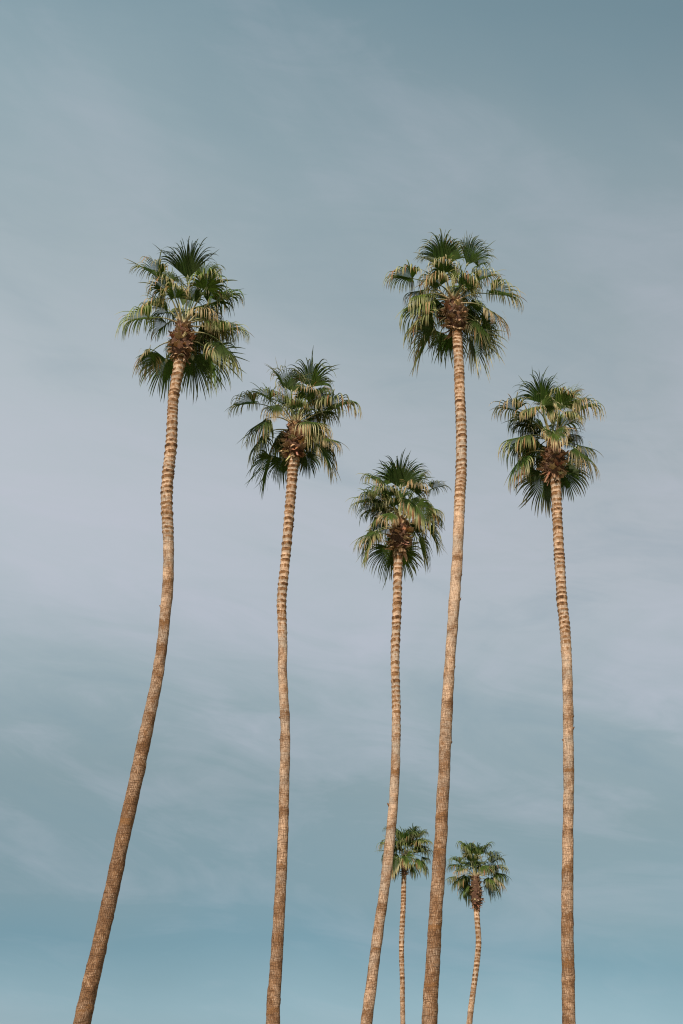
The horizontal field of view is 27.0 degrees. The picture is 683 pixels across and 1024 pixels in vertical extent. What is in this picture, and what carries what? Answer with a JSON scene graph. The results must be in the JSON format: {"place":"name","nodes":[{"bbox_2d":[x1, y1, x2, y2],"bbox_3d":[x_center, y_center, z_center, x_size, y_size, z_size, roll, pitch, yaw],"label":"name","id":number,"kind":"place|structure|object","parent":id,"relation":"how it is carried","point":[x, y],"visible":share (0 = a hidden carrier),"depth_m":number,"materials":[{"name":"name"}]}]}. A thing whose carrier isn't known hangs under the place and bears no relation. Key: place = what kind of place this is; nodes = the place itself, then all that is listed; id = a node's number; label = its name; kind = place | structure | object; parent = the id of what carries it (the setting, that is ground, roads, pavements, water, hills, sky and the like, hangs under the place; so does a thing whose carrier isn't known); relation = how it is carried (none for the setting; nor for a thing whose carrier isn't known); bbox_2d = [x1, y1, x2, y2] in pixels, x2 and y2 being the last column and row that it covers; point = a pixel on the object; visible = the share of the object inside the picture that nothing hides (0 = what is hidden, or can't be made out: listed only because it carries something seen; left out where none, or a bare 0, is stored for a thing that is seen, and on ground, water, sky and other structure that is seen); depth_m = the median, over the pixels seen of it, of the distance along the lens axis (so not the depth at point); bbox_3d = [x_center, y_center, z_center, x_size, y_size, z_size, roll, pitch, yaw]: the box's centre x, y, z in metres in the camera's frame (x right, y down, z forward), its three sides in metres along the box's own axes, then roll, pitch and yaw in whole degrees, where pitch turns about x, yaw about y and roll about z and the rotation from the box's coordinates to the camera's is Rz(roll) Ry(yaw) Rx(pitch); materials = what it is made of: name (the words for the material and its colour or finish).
{"place":"outdoors","nodes":[
{"label":"outdoors","id":0,"kind":"place"},
{"bbox_2d":[0,0,682,1023],"label":"sky","id":1,"kind":"structure","parent":0,"point":[316,145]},
{"label":"ground","id":2,"kind":"structure","parent":0,"visible":0},
{"bbox_2d":[73,236,253,1023],"bbox_3d":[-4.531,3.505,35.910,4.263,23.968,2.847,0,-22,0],"label":"fan palm","id":3,"kind":"object","parent":2,"relation":"on","point":[186,356],"visible":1,"depth_m":38.67,"materials":[{"name":"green plant"}]},
{"bbox_2d":[225,345,361,1023],"bbox_3d":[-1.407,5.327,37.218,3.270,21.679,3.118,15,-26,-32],"label":"fan palm","id":4,"kind":"object","parent":2,"relation":"on","point":[296,444],"visible":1,"depth_m":39.77,"materials":[{"name":"green plant"}]},
{"bbox_2d":[348,448,450,1023],"bbox_3d":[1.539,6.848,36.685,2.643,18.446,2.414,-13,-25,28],"label":"fan palm","id":5,"kind":"object","parent":2,"relation":"on","point":[398,546],"visible":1,"depth_m":38.75,"materials":[{"name":"green plant"}]},
{"bbox_2d":[376,824,433,1023],"bbox_3d":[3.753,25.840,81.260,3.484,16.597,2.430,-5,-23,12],"label":"fan palm","id":6,"kind":"object","parent":2,"relation":"on","point":[405,840],"visible":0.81,"depth_m":82.95,"materials":[{"name":"green plant"}]},
{"bbox_2d":[383,228,525,1023],"bbox_3d":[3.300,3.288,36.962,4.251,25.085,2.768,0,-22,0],"label":"fan palm","id":7,"kind":"object","parent":2,"relation":"on","point":[457,316],"visible":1,"depth_m":39.91,"materials":[{"name":"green plant"}]},
{"bbox_2d":[446,841,512,1023],"bbox_3d":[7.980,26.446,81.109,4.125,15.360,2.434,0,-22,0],"label":"fan palm","id":8,"kind":"object","parent":2,"relation":"on","point":[473,893],"visible":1,"depth_m":82.83,"materials":[{"name":"green plant"}]},
{"bbox_2d":[490,367,605,1023],"bbox_3d":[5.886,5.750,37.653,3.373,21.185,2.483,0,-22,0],"label":"fan palm","id":9,"kind":"object","parent":2,"relation":"on","point":[555,475],"visible":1,"depth_m":40.14,"materials":[{"name":"green plant"}]}
]}

